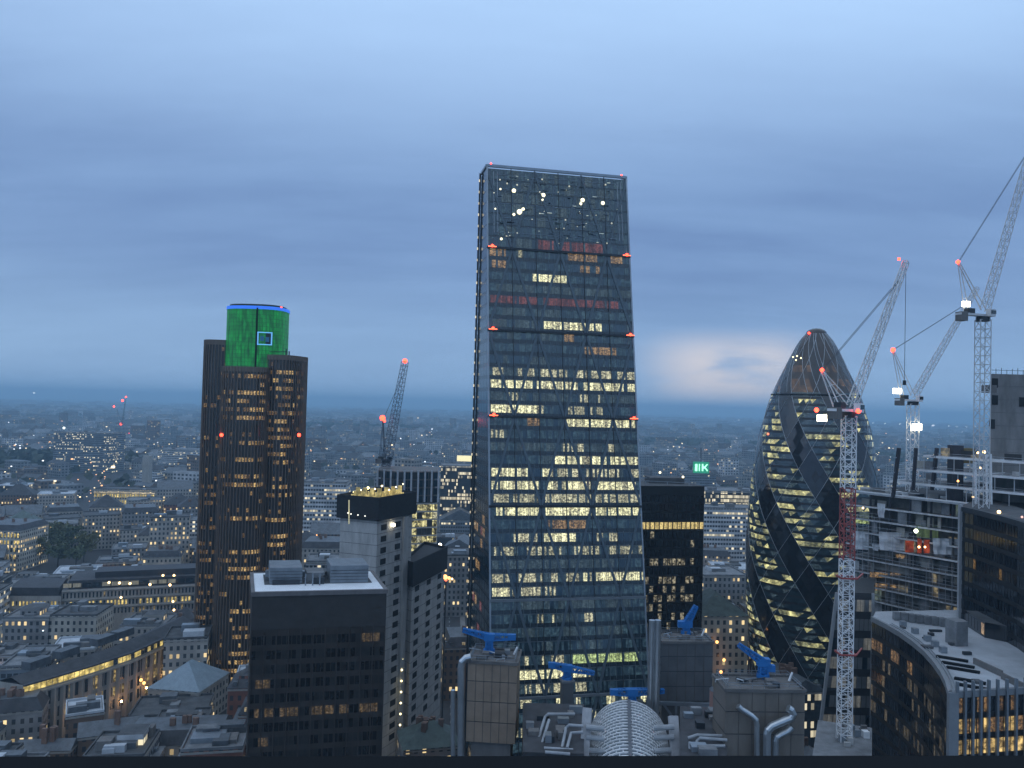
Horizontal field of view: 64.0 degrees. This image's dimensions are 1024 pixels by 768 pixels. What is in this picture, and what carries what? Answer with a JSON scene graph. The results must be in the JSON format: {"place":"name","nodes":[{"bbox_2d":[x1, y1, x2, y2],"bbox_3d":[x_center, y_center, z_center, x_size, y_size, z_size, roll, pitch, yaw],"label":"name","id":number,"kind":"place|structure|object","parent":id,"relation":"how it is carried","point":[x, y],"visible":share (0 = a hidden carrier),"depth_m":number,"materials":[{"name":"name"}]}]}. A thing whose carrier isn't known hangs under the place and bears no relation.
{"place":"outdoors","nodes":[
{"label":"outdoors","id":0,"kind":"place"},
{"bbox_2d":[0,740,24,750],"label":"city block","id":1,"kind":"structure","parent":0,"point":[7,745],"depth_m":271.68,"materials":[{"name":"concrete"}]},
{"bbox_2d":[83,473,110,499],"bbox_3d":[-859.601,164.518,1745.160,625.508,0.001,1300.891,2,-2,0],"label":"road","id":2,"kind":"structure","parent":0,"point":[95,483],"depth_m":1272.89,"materials":[{"name":"asphalt"}]},
{"bbox_2d":[194,304,307,684],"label":"office tower","id":3,"kind":"structure","parent":0,"point":[252,451],"depth_m":389.97,"materials":[{"name":"brown metal"}]},
{"bbox_2d":[376,466,439,551],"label":"office tower","id":4,"kind":"structure","parent":0,"point":[423,482],"depth_m":424.13,"materials":[{"name":"concrete"}]},
{"bbox_2d":[375,359,408,467],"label":"tower crane","id":5,"kind":"object","parent":4,"relation":"on","point":[386,461],"visible":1,"depth_m":440.66,"materials":[{"name":"metal"}]},
{"bbox_2d":[440,617,465,755],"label":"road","id":6,"kind":"structure","parent":0,"point":[454,622],"depth_m":382.65,"materials":[{"name":"asphalt"}]},
{"bbox_2d":[441,575,452,717],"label":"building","id":7,"kind":"structure","parent":6,"relation":"on","point":[445,577],"depth_m":362.80,"materials":[{"name":"concrete"}]},
{"bbox_2d":[0,396,988,717],"bbox_3d":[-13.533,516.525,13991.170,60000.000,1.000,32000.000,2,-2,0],"label":"ground","id":8,"kind":"structure","parent":0,"point":[52,564],"depth_m":16475.59,"materials":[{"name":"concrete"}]},
{"bbox_2d":[0,582,12,611],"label":"city block","id":9,"kind":"structure","parent":8,"relation":"on","point":[5,591],"depth_m":463.20,"materials":[{"name":"concrete"}]},
{"bbox_2d":[0,642,28,664],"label":"city block","id":10,"kind":"structure","parent":8,"relation":"on","point":[8,650],"depth_m":398.78,"materials":[{"name":"concrete"}]},
{"bbox_2d":[0,484,38,505],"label":"city block","id":11,"kind":"structure","parent":8,"relation":"on","point":[18,494],"depth_m":902.46,"materials":[{"name":"concrete"}]},
{"bbox_2d":[4,504,43,517],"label":"city block","id":12,"kind":"structure","parent":8,"relation":"on","point":[34,509],"depth_m":831.01,"materials":[{"name":"beige paint"}]},
{"bbox_2d":[0,518,48,571],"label":"city block","id":13,"kind":"structure","parent":8,"relation":"on","point":[19,537],"depth_m":651.07,"materials":[{"name":"beige paint"}]},
{"bbox_2d":[0,749,49,756],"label":"city block","id":14,"kind":"structure","parent":8,"relation":"on","point":[20,752],"depth_m":247.34,"materials":[{"name":"concrete"}]},
{"bbox_2d":[0,686,49,741],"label":"city block","id":15,"kind":"structure","parent":8,"relation":"on","point":[23,715],"depth_m":310.58,"materials":[{"name":"grey concrete"}]},
{"bbox_2d":[0,644,61,679],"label":"city block","id":16,"kind":"structure","parent":8,"relation":"on","point":[10,666],"depth_m":360.87,"materials":[{"name":"concrete"}]},
{"bbox_2d":[0,602,64,644],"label":"city block","id":17,"kind":"structure","parent":8,"relation":"on","point":[29,623],"depth_m":416.07,"materials":[{"name":"grey concrete"}]},
{"bbox_2d":[9,578,66,612],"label":"stone block","id":18,"kind":"structure","parent":8,"relation":"on","point":[25,591],"depth_m":471.56,"materials":[{"name":"stone"}]},
{"bbox_2d":[18,724,77,755],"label":"city block","id":19,"kind":"structure","parent":8,"relation":"on","point":[54,745],"depth_m":289.51,"materials":[{"name":"concrete"}]},
{"bbox_2d":[47,521,65,558],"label":"tree","id":20,"kind":"object","parent":8,"relation":"on","point":[53,540],"visible":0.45,"depth_m":698.40,"materials":[{"name":"green plant"}]},
{"bbox_2d":[37,489,76,510],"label":"city block","id":21,"kind":"structure","parent":8,"relation":"on","point":[47,498],"depth_m":902.05,"materials":[{"name":"concrete"}]},
{"bbox_2d":[44,541,70,566],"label":"tree","id":22,"kind":"object","parent":8,"relation":"on","point":[58,549],"visible":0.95,"depth_m":662.36,"materials":[{"name":"green plant"}]},
{"bbox_2d":[42,513,81,532],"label":"city block","id":23,"kind":"structure","parent":8,"relation":"on","point":[49,516],"depth_m":792.68,"materials":[{"name":"beige paint"}]},
{"bbox_2d":[45,502,82,530],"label":"city block","id":24,"kind":"structure","parent":8,"relation":"on","point":[59,508],"depth_m":830.10,"materials":[{"name":"concrete"}]},
{"bbox_2d":[57,525,87,548],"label":"tree","id":25,"kind":"object","parent":8,"relation":"on","point":[71,531],"visible":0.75,"depth_m":722.48,"materials":[{"name":"green plant"}]},
{"bbox_2d":[64,545,86,564],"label":"tree","id":26,"kind":"object","parent":8,"relation":"on","point":[75,552],"visible":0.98,"depth_m":655.87,"materials":[{"name":"green plant"}]},
{"bbox_2d":[53,563,102,579],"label":"city block","id":27,"kind":"structure","parent":8,"relation":"on","point":[71,570],"depth_m":551.27,"materials":[{"name":"concrete"}]},
{"bbox_2d":[55,634,101,662],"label":"city block","id":28,"kind":"structure","parent":8,"relation":"on","point":[82,641],"depth_m":383.27,"materials":[{"name":"grey concrete"}]},
{"bbox_2d":[49,599,114,649],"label":"city block","id":29,"kind":"structure","parent":8,"relation":"on","point":[82,617],"depth_m":419.74,"materials":[{"name":"beige paint"}]},
{"bbox_2d":[65,694,104,737],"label":"city block","id":30,"kind":"structure","parent":8,"relation":"on","point":[86,709],"depth_m":309.64,"materials":[{"name":"grey concrete"}]},
{"bbox_2d":[76,531,99,561],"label":"tree","id":31,"kind":"object","parent":8,"relation":"on","point":[86,541],"visible":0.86,"depth_m":686.71,"materials":[{"name":"green plant"}]},
{"bbox_2d":[53,427,125,473],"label":"city block","id":32,"kind":"structure","parent":8,"relation":"on","point":[101,451],"depth_m":1470.18,"materials":[{"name":"concrete"}]},
{"bbox_2d":[0,616,193,738],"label":"stone block","id":33,"kind":"structure","parent":8,"relation":"on","point":[128,672],"depth_m":350.56,"materials":[{"name":"stone"}]},
{"bbox_2d":[82,510,120,549],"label":"city block","id":34,"kind":"structure","parent":8,"relation":"on","point":[105,524],"depth_m":747.64,"materials":[{"name":"concrete"}]},
{"bbox_2d":[89,494,123,517],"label":"city block","id":35,"kind":"structure","parent":8,"relation":"on","point":[106,502],"depth_m":789.25,"materials":[{"name":"concrete"}]},
{"bbox_2d":[77,710,143,755],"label":"city block","id":36,"kind":"structure","parent":8,"relation":"on","point":[88,732],"depth_m":299.40,"materials":[{"name":"concrete"}]},
{"bbox_2d":[96,553,138,566],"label":"city block","id":37,"kind":"structure","parent":8,"relation":"on","point":[120,560],"depth_m":606.94,"materials":[{"name":"grey concrete"}]},
{"bbox_2d":[82,723,165,755],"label":"city block","id":38,"kind":"structure","parent":8,"relation":"on","point":[135,740],"depth_m":264.90,"materials":[{"name":"concrete"}]},
{"bbox_2d":[94,486,156,504],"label":"city block","id":39,"kind":"structure","parent":8,"relation":"on","point":[121,493],"depth_m":961.23,"materials":[{"name":"beige paint"}]},
{"bbox_2d":[61,563,195,629],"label":"stone block","id":40,"kind":"structure","parent":8,"relation":"on","point":[128,591],"depth_m":489.58,"materials":[{"name":"stone"}]},
{"bbox_2d":[111,542,147,560],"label":"city block","id":41,"kind":"structure","parent":8,"relation":"on","point":[140,549],"depth_m":641.85,"materials":[{"name":"grey concrete"}]},
{"bbox_2d":[119,524,149,542],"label":"city block","id":42,"kind":"structure","parent":8,"relation":"on","point":[129,533],"depth_m":704.30,"materials":[{"name":"concrete"}]},
{"bbox_2d":[121,504,158,524],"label":"city block","id":43,"kind":"structure","parent":8,"relation":"on","point":[136,513],"depth_m":745.09,"materials":[{"name":"grey concrete"}]},
{"bbox_2d":[113,609,176,645],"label":"city block","id":44,"kind":"structure","parent":8,"relation":"on","point":[145,620],"depth_m":422.24,"materials":[{"name":"concrete"}]},
{"bbox_2d":[127,495,162,512],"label":"city block","id":45,"kind":"structure","parent":8,"relation":"on","point":[156,500],"depth_m":867.18,"materials":[{"name":"concrete"}]},
{"bbox_2d":[140,456,164,482],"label":"city block","id":46,"kind":"structure","parent":8,"relation":"on","point":[149,471],"depth_m":1161.97,"materials":[{"name":"concrete"}]},
{"bbox_2d":[137,544,184,564],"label":"city block","id":47,"kind":"structure","parent":8,"relation":"on","point":[162,554],"depth_m":602.90,"materials":[{"name":"beige paint"}]},
{"bbox_2d":[149,510,190,563],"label":"city block","id":48,"kind":"structure","parent":8,"relation":"on","point":[170,527],"depth_m":637.80,"materials":[{"name":"concrete"}]},
{"bbox_2d":[128,692,213,716],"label":"city block","id":49,"kind":"structure","parent":8,"relation":"on","point":[150,706],"depth_m":336.79,"materials":[{"name":"concrete"}]},
{"bbox_2d":[157,480,192,500],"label":"city block","id":50,"kind":"structure","parent":8,"relation":"on","point":[166,489],"depth_m":901.36,"materials":[{"name":"concrete"}]},
{"bbox_2d":[163,493,187,512],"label":"city block","id":51,"kind":"structure","parent":8,"relation":"on","point":[171,503],"depth_m":858.80,"materials":[{"name":"concrete"}]},
{"bbox_2d":[158,447,199,465],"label":"city block","id":52,"kind":"structure","parent":8,"relation":"on","point":[171,455],"depth_m":1602.68,"materials":[{"name":"concrete"}]},
{"bbox_2d":[135,714,232,755],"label":"city block","id":53,"kind":"structure","parent":8,"relation":"on","point":[174,730],"depth_m":284.50,"materials":[{"name":"concrete"}]},
{"bbox_2d":[157,706,212,716],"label":"city block","id":54,"kind":"structure","parent":8,"relation":"on","point":[195,711],"depth_m":315.28,"materials":[{"name":"beige paint"}]},
{"bbox_2d":[177,496,197,515],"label":"city block","id":55,"kind":"structure","parent":8,"relation":"on","point":[189,504],"depth_m":790.35,"materials":[{"name":"grey concrete"}]},
{"bbox_2d":[163,622,212,676],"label":"city block","id":56,"kind":"structure","parent":8,"relation":"on","point":[184,643],"depth_m":370.99,"materials":[{"name":"concrete"}]},
{"bbox_2d":[147,659,229,714],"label":"city block","id":57,"kind":"structure","parent":8,"relation":"on","point":[192,677],"depth_m":354.98,"materials":[{"name":"stone"}]},
{"bbox_2d":[178,719,245,755],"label":"city block","id":58,"kind":"structure","parent":8,"relation":"on","point":[225,738],"depth_m":260.31,"materials":[{"name":"grey concrete"}]},
{"bbox_2d":[227,667,247,717],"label":"city block","id":59,"kind":"structure","parent":8,"relation":"on","point":[237,688],"depth_m":309.90,"materials":[{"name":"concrete"}]},
{"bbox_2d":[245,558,387,755],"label":"office block","id":60,"kind":"structure","parent":8,"relation":"on","point":[316,659],"depth_m":232.31,"materials":[{"name":"black glass"}]},
{"bbox_2d":[301,534,339,569],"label":"city block","id":61,"kind":"structure","parent":8,"relation":"on","point":[316,544],"depth_m":580.61,"materials":[{"name":"concrete"}]},
{"bbox_2d":[305,551,338,570],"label":"city block","id":62,"kind":"structure","parent":8,"relation":"on","point":[318,559],"depth_m":507.40,"materials":[{"name":"concrete"}]},
{"bbox_2d":[310,523,339,535],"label":"city block","id":63,"kind":"structure","parent":8,"relation":"on","point":[329,529],"depth_m":678.40,"materials":[{"name":"grey concrete"}]},
{"bbox_2d":[302,477,350,532],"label":"city block","id":64,"kind":"structure","parent":8,"relation":"on","point":[320,501],"depth_m":726.26,"materials":[{"name":"stone"}]},
{"bbox_2d":[336,485,416,755],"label":"building","id":65,"kind":"structure","parent":8,"relation":"on","point":[376,529],"depth_m":306.99,"materials":[{"name":"grey"}]},
{"bbox_2d":[404,541,447,727],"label":"building","id":66,"kind":"structure","parent":8,"relation":"on","point":[427,565],"depth_m":330.19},
{"bbox_2d":[397,715,456,755],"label":"city block","id":67,"kind":"structure","parent":8,"relation":"on","point":[427,736],"depth_m":288.43,"materials":[{"name":"grey concrete"}]},
{"bbox_2d":[437,532,463,545],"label":"city block","id":68,"kind":"structure","parent":8,"relation":"on","point":[443,538],"depth_m":710.88,"materials":[{"name":"grey concrete"}]},
{"bbox_2d":[441,625,468,700],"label":"city block","id":69,"kind":"structure","parent":8,"relation":"on","point":[455,644],"depth_m":388.83,"materials":[{"name":"grey concrete"}]},
{"bbox_2d":[439,506,471,537],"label":"city block","id":70,"kind":"structure","parent":8,"relation":"on","point":[457,519],"depth_m":823.63,"materials":[{"name":"concrete"}]},
{"bbox_2d":[443,547,470,616],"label":"city block","id":71,"kind":"structure","parent":8,"relation":"on","point":[456,570],"depth_m":541.84,"materials":[{"name":"grey concrete"}]},
{"bbox_2d":[440,455,473,515],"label":"city block","id":72,"kind":"structure","parent":8,"relation":"on","point":[455,487],"depth_m":850.20,"materials":[{"name":"grey glass"}]},
{"bbox_2d":[444,534,471,545],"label":"city block","id":73,"kind":"structure","parent":8,"relation":"on","point":[462,540],"depth_m":675.94,"materials":[{"name":"concrete"}]},
{"bbox_2d":[451,643,521,755],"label":"service tower","id":74,"kind":"structure","parent":8,"relation":"on","point":[492,715],"depth_m":173.92,"materials":[{"name":"metal"}]},
{"bbox_2d":[462,628,515,653],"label":"maintenance crane","id":75,"kind":"object","parent":74,"relation":"on","point":[488,638],"visible":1,"depth_m":180.96,"materials":[{"name":"blue paint"}]},
{"bbox_2d":[0,402,981,497],"bbox_3d":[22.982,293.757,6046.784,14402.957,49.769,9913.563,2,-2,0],"label":"distant woods","id":76,"kind":"object","parent":8,"relation":"on","point":[34,456],"visible":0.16,"depth_m":1670.04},
{"bbox_2d":[0,399,989,500],"bbox_3d":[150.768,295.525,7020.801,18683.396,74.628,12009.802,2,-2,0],"label":"distant rooftops","id":77,"kind":"object","parent":8,"relation":"on","point":[145,423],"visible":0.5,"depth_m":2711.76,"materials":[{"name":"grey concrete"}]},
{"bbox_2d":[522,703,583,755],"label":"office block","id":78,"kind":"structure","parent":8,"relation":"on","point":[550,729],"depth_m":165.13,"materials":[{"name":"metal"}]},
{"bbox_2d":[465,163,647,755],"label":"office tower","id":79,"kind":"structure","parent":8,"relation":"on","point":[556,569],"depth_m":269.79,"materials":[{"name":"blue glass"}]},
{"bbox_2d":[559,676,574,703],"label":"service tower","id":80,"kind":"structure","parent":8,"relation":"on","point":[566,692],"depth_m":192.69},
{"bbox_2d":[548,661,594,680],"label":"maintenance crane","id":81,"kind":"object","parent":80,"relation":"on","point":[567,670],"visible":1,"depth_m":193.67,"materials":[{"name":"blue paint"}]},
{"bbox_2d":[581,699,679,755],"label":"atrium vault","id":82,"kind":"object","parent":8,"relation":"on","point":[628,727],"visible":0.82,"depth_m":167.30,"materials":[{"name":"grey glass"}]},
{"bbox_2d":[619,699,646,705],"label":"service tower","id":83,"kind":"structure","parent":8,"relation":"on","point":[641,701],"depth_m":192.25,"materials":[{"name":"metal"}]},
{"bbox_2d":[610,687,664,701],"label":"maintenance crane","id":84,"kind":"object","parent":83,"relation":"on","point":[632,693],"visible":0.91,"depth_m":190.53,"materials":[{"name":"blue paint"}]},
{"bbox_2d":[647,619,661,715],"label":"service tower","id":85,"kind":"structure","parent":8,"relation":"on","point":[654,665],"depth_m":189.75,"materials":[{"name":"silver metal"}]},
{"bbox_2d":[640,472,703,640],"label":"office block","id":86,"kind":"structure","parent":8,"relation":"on","point":[673,519],"depth_m":363.43,"materials":[{"name":"black glass"}]},
{"bbox_2d":[659,628,714,746],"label":"service tower","id":87,"kind":"structure","parent":8,"relation":"on","point":[686,666],"depth_m":195.76,"materials":[{"name":"metal"}]},
{"bbox_2d":[677,604,697,634],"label":"maintenance crane","id":88,"kind":"object","parent":87,"relation":"on","point":[685,624],"visible":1,"depth_m":202.85,"materials":[{"name":"blue paint"}]},
{"bbox_2d":[678,448,715,485],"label":"city block","id":89,"kind":"structure","parent":8,"relation":"on","point":[701,474],"depth_m":1189.68,"materials":[{"name":"concrete"}]},
{"bbox_2d":[679,706,726,755],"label":"office block","id":90,"kind":"structure","parent":8,"relation":"on","point":[699,736],"depth_m":159.43,"materials":[{"name":"concrete"}]},
{"bbox_2d":[712,670,806,755],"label":"service tower","id":91,"kind":"structure","parent":8,"relation":"on","point":[753,715],"depth_m":156.66,"materials":[{"name":"metal"}]},
{"bbox_2d":[737,642,775,677],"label":"maintenance crane","id":92,"kind":"object","parent":91,"relation":"on","point":[765,666],"visible":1,"depth_m":163.96,"materials":[{"name":"blue paint"}]},
{"bbox_2d":[769,662,822,747],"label":"city block","id":93,"kind":"structure","parent":8,"relation":"on","point":[813,697],"depth_m":334.79,"materials":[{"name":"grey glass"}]},
{"bbox_2d":[812,720,871,755],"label":"block","id":94,"kind":"structure","parent":8,"relation":"on","point":[828,743],"depth_m":184.77,"materials":[{"name":"concrete"}]},
{"bbox_2d":[814,258,908,742],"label":"tower crane","id":95,"kind":"object","parent":94,"relation":"on","point":[835,410],"visible":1,"depth_m":187.30,"materials":[{"name":"white paint"}]},
{"bbox_2d":[845,445,1023,611],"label":"building frame","id":96,"kind":"object","parent":8,"relation":"on","point":[907,540],"visible":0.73,"depth_m":266.83,"materials":[{"name":"concrete"}]},
{"bbox_2d":[891,287,979,491],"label":"tower crane","id":97,"kind":"object","parent":96,"relation":"on","point":[902,399],"visible":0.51,"depth_m":292.72,"materials":[{"name":"white paint"}]},
{"bbox_2d":[870,610,1023,755],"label":"office block","id":98,"kind":"structure","parent":8,"relation":"on","point":[946,683],"depth_m":194.89,"materials":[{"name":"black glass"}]},
{"bbox_2d":[965,611,1007,641],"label":"office block","id":99,"kind":"structure","parent":8,"relation":"on","point":[984,626],"depth_m":210.91,"materials":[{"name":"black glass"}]},
{"bbox_2d":[957,497,1023,652],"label":"office block","id":100,"kind":"structure","parent":8,"relation":"on","point":[990,569],"depth_m":216.33,"materials":[{"name":"grey glass"}]},
{"bbox_2d":[955,157,1023,508],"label":"tower crane","id":101,"kind":"object","parent":100,"relation":"on","point":[966,313],"visible":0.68,"depth_m":236.73,"materials":[{"name":"metal"}]},
{"bbox_2d":[981,368,1023,502],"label":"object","id":102,"kind":"object","parent":8,"relation":"on","point":[1007,413],"visible":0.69,"depth_m":261.80,"materials":[{"name":"concrete"}]},
{"bbox_2d":[0,755,1023,767],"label":"window ledge","id":103,"kind":"object","parent":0,"point":[1015,761],"depth_m":1.15,"materials":[{"name":"black metal"}]},
{"bbox_2d":[0,0,1023,421],"label":"sky","id":104,"kind":"structure","parent":0,"point":[166,165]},
{"bbox_2d":[703,544,730,564],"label":"city block","id":105,"kind":"structure","parent":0,"point":[714,553],"depth_m":636.54,"materials":[{"name":"grey concrete"}]},
{"bbox_2d":[702,563,745,605],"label":"city block","id":106,"kind":"structure","parent":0,"point":[727,582],"depth_m":499.36,"materials":[{"name":"grey concrete"}]},
{"bbox_2d":[702,588,748,685],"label":"city block","id":107,"kind":"structure","parent":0,"point":[724,623],"depth_m":369.55,"materials":[{"name":"beige paint"}]},
{"bbox_2d":[703,501,747,561],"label":"city block","id":108,"kind":"structure","parent":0,"point":[725,525],"depth_m":694.73,"materials":[{"name":"concrete"}]},
{"bbox_2d":[704,486,750,503],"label":"city block","id":109,"kind":"structure","parent":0,"point":[724,495],"depth_m":760.32,"materials":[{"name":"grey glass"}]},
{"bbox_2d":[745,328,879,688],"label":"office tower","id":110,"kind":"structure","parent":0,"point":[792,551],"depth_m":356.37,"materials":[{"name":"black glass"}]},
{"bbox_2d":[819,576,874,726],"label":"office block","id":111,"kind":"structure","parent":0,"point":[864,610],"depth_m":240.86,"materials":[{"name":"metal"}]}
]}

